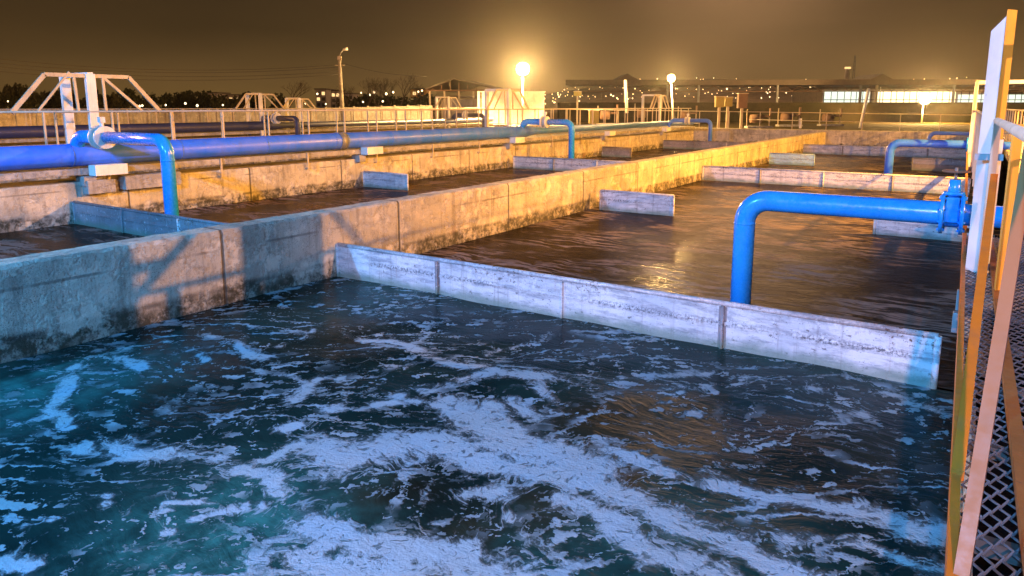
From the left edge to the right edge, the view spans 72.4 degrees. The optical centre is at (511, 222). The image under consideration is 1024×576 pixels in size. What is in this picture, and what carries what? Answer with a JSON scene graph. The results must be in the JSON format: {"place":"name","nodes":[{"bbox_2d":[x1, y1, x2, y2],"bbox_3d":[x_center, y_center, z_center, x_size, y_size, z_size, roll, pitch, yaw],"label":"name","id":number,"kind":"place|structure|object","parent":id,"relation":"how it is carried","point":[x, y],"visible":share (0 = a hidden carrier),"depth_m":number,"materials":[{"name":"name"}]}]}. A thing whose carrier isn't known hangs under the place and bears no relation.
{"place":"outdoors","nodes":[
{"label":"outdoors","id":0,"kind":"place"},
{"bbox_2d":[314,88,333,107],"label":"apartment block","id":1,"kind":"structure","parent":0,"point":[323,96],"depth_m":187.25,"materials":[{"name":"paint"}]},
{"bbox_2d":[0,148,699,258],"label":"water","id":2,"kind":"structure","parent":0,"point":[33,241],"depth_m":21.32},
{"bbox_2d":[72,201,228,236],"bbox_3d":[-7.395,0.345,15.595,9.520,1.006,0.107,6,11,33],"label":"baffle panel","id":3,"kind":"object","parent":2,"relation":"in","point":[132,221],"visible":0.41,"depth_m":16.62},
{"bbox_2d":[363,171,408,190],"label":"baffle panel","id":4,"kind":"object","parent":2,"relation":"in","point":[388,180],"visible":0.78,"depth_m":25.93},
{"bbox_2d":[513,156,628,170],"bbox_3d":[3.887,-2.397,32.102,9.170,1.006,0.107,6,11,33],"label":"baffle panel","id":5,"kind":"object","parent":2,"relation":"in","point":[546,163],"visible":0.38,"depth_m":33.23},
{"bbox_2d":[602,146,631,157],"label":"baffle panel","id":6,"kind":"object","parent":2,"relation":"in","point":[616,151],"visible":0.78,"depth_m":42.28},
{"bbox_2d":[663,140,750,149],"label":"baffle panel","id":7,"kind":"object","parent":2,"relation":"in","point":[683,144],"visible":0.41,"depth_m":49.71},
{"bbox_2d":[409,88,428,98],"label":"apartment block","id":8,"kind":"structure","parent":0,"point":[412,94],"depth_m":186.82,"materials":[{"name":"yellow paint"}]},
{"bbox_2d":[0,276,953,575],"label":"water","id":9,"kind":"structure","parent":0,"point":[338,426],"depth_m":6.16,"materials":[{"name":"liquid"}]},
{"bbox_2d":[335,242,941,388],"bbox_3d":[0.723,1.263,10.072,9.280,1.006,0.107,6,11,33],"label":"baffle panel","id":10,"kind":"object","parent":9,"relation":"in","point":[901,355],"visible":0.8,"depth_m":9.11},
{"bbox_2d":[0,112,1022,144],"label":"yard","id":11,"kind":"structure","parent":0,"point":[944,126],"depth_m":80.47,"materials":[{"name":"grey concrete"}]},
{"bbox_2d":[0,91,10,108],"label":"dark tree","id":12,"kind":"object","parent":11,"relation":"on","point":[4,98],"visible":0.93,"depth_m":132.60,"materials":[{"name":"green plant"}]},
{"bbox_2d":[2,82,21,108],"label":"dark tree","id":13,"kind":"object","parent":11,"relation":"on","point":[9,90],"visible":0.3,"depth_m":135.91,"materials":[{"name":"green plant"}]},
{"bbox_2d":[11,84,44,108],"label":"dark tree","id":14,"kind":"object","parent":11,"relation":"on","point":[30,101],"visible":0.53,"depth_m":121.47,"materials":[{"name":"green plant"}]},
{"bbox_2d":[37,90,58,108],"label":"dark tree","id":15,"kind":"object","parent":11,"relation":"on","point":[48,103],"visible":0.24,"depth_m":131.60,"materials":[{"name":"green plant"}]},
{"bbox_2d":[51,87,75,108],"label":"dark tree","id":16,"kind":"object","parent":11,"relation":"on","point":[56,103],"visible":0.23,"depth_m":129.34,"materials":[{"name":"green plant"}]},
{"bbox_2d":[80,94,119,108],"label":"dark tree","id":17,"kind":"object","parent":11,"relation":"on","point":[100,103],"visible":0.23,"depth_m":125.16,"materials":[{"name":"green plant"}]},
{"bbox_2d":[109,88,152,109],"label":"dark tree","id":18,"kind":"object","parent":11,"relation":"on","point":[119,102],"visible":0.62,"depth_m":125.02,"materials":[{"name":"green plant"}]},
{"bbox_2d":[134,92,167,109],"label":"dark tree","id":19,"kind":"object","parent":11,"relation":"on","point":[162,101],"visible":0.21,"depth_m":132.01,"materials":[{"name":"green plant"}]},
{"bbox_2d":[159,92,183,109],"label":"dark tree","id":20,"kind":"object","parent":11,"relation":"on","point":[172,102],"visible":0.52,"depth_m":135.48,"materials":[{"name":"green plant"}]},
{"bbox_2d":[177,90,201,109],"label":"dark tree","id":21,"kind":"object","parent":11,"relation":"on","point":[189,99],"visible":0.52,"depth_m":136.35,"materials":[{"name":"green plant"}]},
{"bbox_2d":[196,90,215,109],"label":"dark tree","id":22,"kind":"object","parent":11,"relation":"on","point":[203,101],"visible":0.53,"depth_m":135.97,"materials":[{"name":"green plant"}]},
{"bbox_2d":[0,105,431,126],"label":"panel fence","id":23,"kind":"object","parent":11,"relation":"on","point":[11,119],"visible":0.44,"depth_m":71.22,"materials":[{"name":"concrete"}]},
{"bbox_2d":[208,94,245,109],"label":"dark tree","id":24,"kind":"object","parent":11,"relation":"on","point":[218,102],"visible":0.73,"depth_m":124.86,"materials":[{"name":"green plant"}]},
{"bbox_2d":[241,91,263,109],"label":"dark tree","id":25,"kind":"object","parent":11,"relation":"on","point":[252,102],"visible":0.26,"depth_m":136.94,"materials":[{"name":"green plant"}]},
{"bbox_2d":[257,92,284,109],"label":"dark tree","id":26,"kind":"object","parent":11,"relation":"on","point":[280,98],"visible":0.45,"depth_m":127.66,"materials":[{"name":"green plant"}]},
{"bbox_2d":[280,81,310,107],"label":"bare tree","id":27,"kind":"object","parent":11,"relation":"on","point":[299,87],"visible":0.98,"depth_m":104.16,"materials":[{"name":"brown plant"}]},
{"bbox_2d":[331,90,347,107],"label":"apartment block","id":28,"kind":"structure","parent":11,"relation":"on","point":[334,97],"depth_m":192.97,"materials":[{"name":"paint"}]},
{"bbox_2d":[335,47,347,120],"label":"lamp pole","id":29,"kind":"object","parent":11,"relation":"on","point":[339,59],"visible":0.94,"depth_m":70.52,"materials":[{"name":"metal"}]},
{"bbox_2d":[4,67,338,76],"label":"power wire","id":30,"kind":"object","parent":29,"relation":"attached to","point":[187,76],"visible":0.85,"depth_m":70.91,"materials":[{"name":"metal"}]},
{"bbox_2d":[335,96,361,107],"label":"dark tree","id":31,"kind":"object","parent":11,"relation":"on","point":[355,101],"visible":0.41,"depth_m":122.87,"materials":[{"name":"green plant"}]},
{"bbox_2d":[358,93,382,106],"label":"dark tree","id":32,"kind":"object","parent":11,"relation":"on","point":[365,97],"visible":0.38,"depth_m":122.05,"materials":[{"name":"green plant"}]},
{"bbox_2d":[359,77,383,105],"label":"bare tree","id":33,"kind":"object","parent":11,"relation":"on","point":[372,86],"visible":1,"depth_m":115.03,"materials":[{"name":"brown plant"}]},
{"bbox_2d":[394,75,417,105],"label":"bare tree","id":34,"kind":"object","parent":11,"relation":"on","point":[406,86],"visible":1,"depth_m":118.67,"materials":[{"name":"brown plant"}]},
{"bbox_2d":[391,96,420,105],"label":"dark tree","id":35,"kind":"object","parent":11,"relation":"on","point":[406,101],"visible":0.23,"depth_m":126.30,"materials":[{"name":"green plant"}]},
{"bbox_2d":[413,93,436,116],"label":"dark tree","id":36,"kind":"object","parent":11,"relation":"on","point":[424,99],"visible":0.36,"depth_m":123.89,"materials":[{"name":"green plant"}]},
{"bbox_2d":[425,78,502,123],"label":"open shed","id":37,"kind":"structure","parent":11,"relation":"on","point":[456,85],"depth_m":96.51,"materials":[{"name":"metal"}]},
{"bbox_2d":[477,91,545,124],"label":"storage container","id":38,"kind":"object","parent":11,"relation":"on","point":[534,99],"visible":0.52,"depth_m":80.87,"materials":[{"name":"metal"}]},
{"bbox_2d":[516,62,528,119],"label":"sodium lamp","id":39,"kind":"object","parent":11,"relation":"on","point":[522,69],"visible":0.94,"depth_m":72.18,"materials":[{"name":"white paint"}]},
{"bbox_2d":[588,110,599,123],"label":"control cabinet","id":40,"kind":"object","parent":11,"relation":"on","point":[596,117],"visible":0.88,"depth_m":65.07,"materials":[{"name":"metal"}]},
{"bbox_2d":[667,74,674,118],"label":"sodium lamp","id":41,"kind":"object","parent":11,"relation":"on","point":[670,78],"visible":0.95,"depth_m":73.63,"materials":[{"name":"white paint"}]},
{"bbox_2d":[714,96,725,127],"bbox_3d":[18.134,-9.504,61.322,0.846,3.148,0.620,0,9,0],"label":"control cabinet","id":42,"kind":"object","parent":11,"relation":"on","point":[719,102],"visible":0.97,"depth_m":60.95,"materials":[{"name":"metal"}]},
{"bbox_2d":[724,97,733,127],"bbox_3d":[19.032,-9.566,61.818,0.758,3.108,0.620,0,9,0],"label":"control cabinet","id":43,"kind":"object","parent":11,"relation":"on","point":[728,102],"visible":0.76,"depth_m":61.44,"materials":[{"name":"metal"}]},
{"bbox_2d":[736,93,748,127],"bbox_3d":[20.439,-9.813,62.284,0.905,3.442,0.620,0,9,0],"label":"control cabinet","id":44,"kind":"object","parent":11,"relation":"on","point":[742,100],"visible":0.96,"depth_m":61.92,"materials":[{"name":"metal"}]},
{"bbox_2d":[744,108,772,127],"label":"pump unit","id":45,"kind":"object","parent":11,"relation":"on","point":[756,117],"visible":0.88,"depth_m":70.92,"materials":[{"name":"metal"}]},
{"bbox_2d":[570,109,969,130],"bbox_3d":[19.755,-8.433,58.280,34.025,2.032,0.064,6,11,33],"label":"railing","id":46,"kind":"object","parent":11,"relation":"on","point":[792,120],"visible":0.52,"depth_m":55.31,"materials":[{"name":"metal"}]},
{"bbox_2d":[775,107,802,126],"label":"pump unit","id":47,"kind":"object","parent":11,"relation":"on","point":[785,116],"visible":0.83,"depth_m":76.86,"materials":[{"name":"metal"}]},
{"bbox_2d":[566,74,1023,101],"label":"long canopy","id":48,"kind":"object","parent":11,"relation":"on","point":[876,81],"visible":0.91,"depth_m":109.47,"materials":[{"name":"metal"}]},
{"bbox_2d":[817,108,843,125],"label":"pump unit","id":49,"kind":"object","parent":11,"relation":"on","point":[830,117],"visible":0.92,"depth_m":78.85,"materials":[{"name":"metal"}]},
{"bbox_2d":[859,88,869,127],"bbox_3d":[32.801,-10.673,65.131,0.763,3.660,0.280,0,9,0],"label":"leaning post","id":50,"kind":"object","parent":11,"relation":"on","point":[865,103],"visible":0.91,"depth_m":65.00,"materials":[{"name":"metal"}]},
{"bbox_2d":[791,87,1023,101],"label":"glazed hall","id":51,"kind":"structure","parent":11,"relation":"on","point":[884,97],"depth_m":126.14,"materials":[{"name":"glass"}]},
{"bbox_2d":[824,92,869,101],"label":"window","id":52,"kind":"structure","parent":51,"relation":"in","point":[827,95],"depth_m":126.17,"materials":[{"name":"white"}]},
{"bbox_2d":[877,92,955,101],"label":"window","id":53,"kind":"structure","parent":51,"relation":"in","point":[887,95],"depth_m":126.17,"materials":[{"name":"white"}]},
{"bbox_2d":[957,95,1023,101],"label":"window","id":54,"kind":"structure","parent":51,"relation":"in","point":[959,96],"depth_m":126.23,"materials":[{"name":"white"}]},
{"bbox_2d":[918,93,930,122],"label":"sodium lamp","id":55,"kind":"object","parent":11,"relation":"on","point":[924,98],"visible":0.98,"depth_m":96.25,"materials":[{"name":"white paint"}]},
{"bbox_2d":[0,0,1023,108],"label":"sky","id":56,"kind":"structure","parent":0,"point":[482,41],"materials":[{"name":"brown"}]},
{"bbox_2d":[164,109,953,391],"bbox_3d":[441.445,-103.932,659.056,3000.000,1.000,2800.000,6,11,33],"label":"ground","id":57,"kind":"structure","parent":0,"point":[939,388],"depth_m":12.54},
{"bbox_2d":[0,126,493,146],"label":"concrete wall","id":58,"kind":"structure","parent":57,"relation":"on","point":[31,144],"depth_m":46.37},
{"bbox_2d":[0,123,492,142],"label":"walkway slab","id":59,"kind":"structure","parent":58,"relation":"on","point":[22,140],"depth_m":46.75,"materials":[{"name":"concrete"}]},
{"bbox_2d":[0,108,476,138],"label":"railing","id":60,"kind":"object","parent":59,"relation":"on","point":[248,108],"visible":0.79,"depth_m":45.70,"materials":[{"name":"metal"}]},
{"bbox_2d":[0,118,492,138],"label":"pipe","id":61,"kind":"object","parent":59,"relation":"on","point":[10,132],"visible":0.81,"depth_m":42.15,"materials":[{"name":"metal"}]},
{"bbox_2d":[261,111,300,134],"bbox_3d":[-14.998,-5.634,45.346,3.780,3.250,0.702,6,11,33],"label":"air pipe","id":62,"kind":"object","parent":61,"relation":"attached to","point":[276,117],"visible":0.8,"depth_m":44.69,"materials":[{"name":"metal"}]},
{"bbox_2d":[29,108,464,128],"bbox_3d":[-17.597,-6.951,47.113,0.060,1.530,52.000,6,11,33],"label":"railing","id":63,"kind":"object","parent":59,"relation":"on","point":[252,115],"visible":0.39,"depth_m":47.22,"materials":[{"name":"metal"}]},
{"bbox_2d":[283,97,315,133],"bbox_3d":[-15.897,-7.726,50.930,1.480,2.746,3.084,6,11,33],"label":"truss frame","id":64,"kind":"object","parent":59,"relation":"on","point":[286,105],"visible":0.59,"depth_m":50.56,"materials":[{"name":"white paint"}]},
{"bbox_2d":[235,93,284,135],"bbox_3d":[-17.048,-7.088,46.333,1.480,2.996,3.839,6,11,33],"label":"truss frame","id":65,"kind":"object","parent":58,"relation":"on","point":[247,102],"visible":0.69,"depth_m":45.99,"materials":[{"name":"white paint"}]},
{"bbox_2d":[435,96,461,127],"bbox_3d":[-6.206,-9.804,62.677,1.480,2.996,3.839,6,11,33],"label":"truss frame","id":66,"kind":"object","parent":58,"relation":"on","point":[447,103],"visible":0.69,"depth_m":62.27,"materials":[{"name":"white paint"}]},
{"bbox_2d":[0,137,580,182],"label":"concrete wall","id":67,"kind":"structure","parent":57,"relation":"on","point":[49,178],"depth_m":34.50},
{"bbox_2d":[0,130,693,232],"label":"concrete wall","id":68,"kind":"structure","parent":57,"relation":"on","point":[26,205],"depth_m":23.41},
{"bbox_2d":[10,71,160,178],"bbox_3d":[-11.704,-2.549,19.011,1.480,2.996,3.839,6,11,33],"label":"truss frame","id":69,"kind":"object","parent":68,"relation":"on","point":[64,83],"visible":0.67,"depth_m":18.61,"materials":[{"name":"white paint"}]},
{"bbox_2d":[83,178,115,194],"bbox_3d":[-10.906,-0.967,18.508,0.275,0.360,0.720,6,11,33],"label":"concrete corbel","id":70,"kind":"object","parent":68,"relation":"attached to","point":[100,186],"visible":0.98,"depth_m":18.39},
{"bbox_2d":[76,163,127,186],"bbox_3d":[-10.864,-1.285,18.560,0.640,0.550,1.040,6,11,33],"label":"pipe saddle","id":71,"kind":"object","parent":68,"relation":"attached to","point":[95,170],"visible":0.93,"depth_m":18.29,"materials":[{"name":"concrete"}]},
{"bbox_2d":[118,171,181,189],"bbox_3d":[-10.114,-1.197,19.591,0.375,0.380,1.600,6,11,33],"label":"concrete corbel","id":72,"kind":"object","parent":68,"relation":"attached to","point":[138,181],"visible":0.8,"depth_m":19.23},
{"bbox_2d":[0,126,694,180],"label":"walkway slab","id":73,"kind":"structure","parent":68,"relation":"on","point":[45,173],"depth_m":23.28,"materials":[{"name":"concrete"}]},
{"bbox_2d":[0,108,690,169],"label":"railing","id":74,"kind":"object","parent":73,"relation":"on","point":[111,112],"visible":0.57,"depth_m":24.89,"materials":[{"name":"metal"}]},
{"bbox_2d":[0,121,693,171],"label":"pipe","id":75,"kind":"object","parent":73,"relation":"on","point":[13,158],"visible":0.93,"depth_m":22.43,"materials":[{"name":"metal"}]},
{"bbox_2d":[70,117,178,215],"bbox_3d":[-9.552,-0.945,17.128,4.466,3.250,0.585,6,11,33],"label":"air pipe","id":76,"kind":"object","parent":75,"relation":"attached to","point":[100,136],"visible":0.91,"depth_m":16.05,"materials":[{"name":"metal"}]},
{"bbox_2d":[519,112,574,158],"bbox_3d":[1.694,-3.902,34.924,3.216,3.250,0.585,6,11,33],"label":"air pipe","id":77,"kind":"object","parent":75,"relation":"attached to","point":[544,121],"visible":0.92,"depth_m":34.25,"materials":[{"name":"metal"}]},
{"bbox_2d":[668,114,712,140],"bbox_3d":[12.979,-6.486,51.236,3.401,3.000,0.546,6,11,33],"label":"air pipe","id":78,"kind":"object","parent":75,"relation":"attached to","point":[687,119],"visible":0.98,"depth_m":50.82,"materials":[{"name":"metal"}]},
{"bbox_2d":[50,108,668,144],"bbox_3d":[-2.573,-4.731,33.759,0.056,1.528,58.000,6,11,33],"label":"railing","id":79,"kind":"object","parent":73,"relation":"on","point":[56,128],"visible":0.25,"depth_m":27.27,"materials":[{"name":"metal"}]},
{"bbox_2d":[352,146,382,161],"bbox_3d":[-5.484,-2.617,26.582,0.640,0.550,1.040,6,11,33],"label":"pipe saddle","id":80,"kind":"object","parent":68,"relation":"attached to","point":[370,150],"visible":0.94,"depth_m":26.28,"materials":[{"name":"concrete"}]},
{"bbox_2d":[484,88,528,144],"bbox_3d":[-0.729,-5.279,35.445,1.480,2.996,3.839,6,11,33],"label":"truss frame","id":81,"kind":"object","parent":68,"relation":"on","point":[486,97],"visible":0.64,"depth_m":35.10,"materials":[{"name":"white paint"}]},
{"bbox_2d":[503,137,524,148],"bbox_3d":[0.089,-3.998,34.891,0.640,0.550,1.040,6,11,33],"label":"pipe saddle","id":82,"kind":"object","parent":68,"relation":"attached to","point":[514,140],"visible":0.98,"depth_m":34.56,"materials":[{"name":"concrete"}]},
{"bbox_2d":[641,94,669,132],"bbox_3d":[10.307,-8.013,51.899,1.480,2.996,3.839,6,11,33],"label":"truss frame","id":83,"kind":"object","parent":68,"relation":"on","point":[660,98],"visible":0.72,"depth_m":51.57,"materials":[{"name":"white paint"}]},
{"bbox_2d":[0,132,825,363],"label":"concrete wall","id":84,"kind":"structure","parent":57,"relation":"on","point":[50,301],"depth_m":11.23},
{"bbox_2d":[464,124,968,145],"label":"concrete wall","id":85,"kind":"structure","parent":57,"relation":"on","point":[861,137],"depth_m":51.73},
{"bbox_2d":[963,367,976,575],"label":"concrete wall","id":86,"kind":"structure","parent":57,"relation":"on","point":[969,457],"depth_m":5.24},
{"bbox_2d":[951,9,1023,348],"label":"truss frame","id":87,"kind":"object","parent":86,"relation":"on","point":[1002,36],"visible":0.49,"depth_m":6.56,"materials":[{"name":"white paint"}]},
{"bbox_2d":[976,229,994,375],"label":"concrete wall","id":88,"kind":"structure","parent":57,"relation":"on","point":[983,359],"depth_m":9.12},
{"bbox_2d":[1002,155,1007,172],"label":"concrete wall","id":89,"kind":"structure","parent":57,"relation":"on","point":[1005,162],"depth_m":39.97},
{"bbox_2d":[966,131,1021,181],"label":"walkway slab","id":90,"kind":"structure","parent":89,"relation":"on","point":[1006,153],"depth_m":25.00,"materials":[{"name":"concrete"}]},
{"bbox_2d":[968,80,1023,166],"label":"truss frame","id":91,"kind":"object","parent":90,"relation":"on","point":[975,96],"visible":0.7,"depth_m":24.31,"materials":[{"name":"white paint"}]},
{"bbox_2d":[944,151,1023,575],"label":"walkway edge beam","id":92,"kind":"structure","parent":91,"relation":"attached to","point":[1015,430],"depth_m":3.39,"materials":[{"name":"metal"}]},
{"bbox_2d":[950,174,997,480],"bbox_3d":[2.886,0.364,4.305,0.050,1.078,3.346,7,11,34],"label":"stay bar","id":93,"kind":"object","parent":92,"relation":"attached to","point":[961,437],"visible":1,"depth_m":3.74,"materials":[{"name":"orange paint"}]},
{"bbox_2d":[953,146,1023,575],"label":"stay bar","id":94,"kind":"object","parent":92,"relation":"attached to","point":[975,488],"visible":1,"depth_m":2.56,"materials":[{"name":"pink paint"}]},
{"bbox_2d":[959,228,1023,575],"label":"walkway","id":95,"kind":"structure","parent":92,"relation":"attached to","point":[1004,551],"depth_m":3.46,"materials":[{"name":"metal"}]},
{"bbox_2d":[971,110,1023,278],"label":"railing","id":96,"kind":"object","parent":90,"relation":"on","point":[1015,130],"visible":0.49,"depth_m":6.40,"materials":[{"name":"metal"}]},
{"bbox_2d":[1003,109,1023,154],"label":"railing","id":97,"kind":"object","parent":90,"relation":"on","point":[1012,110],"visible":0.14,"depth_m":28.76,"materials":[{"name":"metal"}]},
{"bbox_2d":[418,153,972,389],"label":"water","id":98,"kind":"structure","parent":0,"point":[856,269],"depth_m":14.39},
{"bbox_2d":[599,189,674,215],"bbox_3d":[3.544,-0.392,20.033,2.300,1.006,0.091,6,11,33],"label":"baffle panel","id":99,"kind":"object","parent":98,"relation":"in","point":[639,202],"visible":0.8,"depth_m":19.96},
{"bbox_2d":[769,153,814,165],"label":"baffle panel","id":100,"kind":"object","parent":98,"relation":"in","point":[792,159],"visible":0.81,"depth_m":36.43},
{"bbox_2d":[702,165,970,195],"bbox_3d":[11.768,-1.464,26.485,9.340,1.006,0.107,6,11,33],"label":"baffle panel","id":101,"kind":"object","parent":98,"relation":"in","point":[900,183],"visible":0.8,"depth_m":26.24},
{"bbox_2d":[730,168,1002,304],"bbox_3d":[5.672,0.646,9.127,5.558,2.733,0.523,6,11,33],"label":"air pipe","id":102,"kind":"object","parent":98,"relation":"in","point":[952,208],"visible":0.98,"depth_m":9.64,"materials":[{"name":"metal"}]},
{"bbox_2d":[803,144,966,158],"bbox_3d":[22.804,-4.198,42.938,9.340,1.006,0.107,6,11,33],"label":"baffle panel","id":103,"kind":"object","parent":98,"relation":"in","point":[951,153],"visible":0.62,"depth_m":42.98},
{"bbox_2d":[873,220,969,241],"bbox_3d":[9.448,0.248,16.180,1.980,1.006,0.091,6,11,33],"label":"baffle panel","id":104,"kind":"object","parent":98,"relation":"in","point":[906,229],"visible":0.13,"depth_m":16.22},
{"bbox_2d":[911,157,971,172],"bbox_3d":[20.197,-2.517,32.821,2.570,1.006,0.091,6,11,33],"label":"baffle panel","id":105,"kind":"object","parent":98,"relation":"in","point":[930,164],"visible":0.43,"depth_m":32.89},
{"bbox_2d":[544,79,1023,112],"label":"hill","id":106,"kind":"structure","parent":0,"point":[677,97],"depth_m":347.28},
{"bbox_2d":[557,102,1023,121],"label":"embankment","id":107,"kind":"structure","parent":0,"point":[903,109],"depth_m":102.68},
{"bbox_2d":[972,161,1023,575],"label":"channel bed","id":108,"kind":"object","parent":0,"point":[984,565],"depth_m":6.52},
{"label":"water","id":109,"kind":"structure","parent":0,"visible":0},
{"bbox_2d":[451,110,484,126],"bbox_3d":[-3.852,-8.395,61.965,3.780,3.250,0.702,6,11,33],"label":"air pipe","id":110,"kind":"object","parent":109,"relation":"in","point":[463,115],"visible":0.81,"depth_m":61.56,"materials":[{"name":"metal"}]},
{"bbox_3d":[2.675,1.769,-3.324,2.900,7.400,17.400,6,11,33],"label":"blower house","id":111,"kind":"object","parent":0,"visible":0},
{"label":"main pipe","id":112,"kind":"object","parent":111,"relation":"attached to","visible":0},
{"bbox_2d":[884,137,1010,173],"bbox_3d":[16.642,-2.065,25.446,5.518,2.733,0.523,6,11,33],"label":"air pipe","id":113,"kind":"object","parent":112,"relation":"attached to","point":[892,146],"visible":0.56,"depth_m":26.12,"materials":[{"name":"metal"}]},
{"bbox_2d":[927,131,1009,139],"bbox_3d":[27.800,-4.606,41.850,5.226,2.368,0.413,6,11,33],"label":"air pipe","id":114,"kind":"object","parent":112,"relation":"attached to","point":[930,135],"visible":0.4,"depth_m":42.48,"materials":[{"name":"metal"}]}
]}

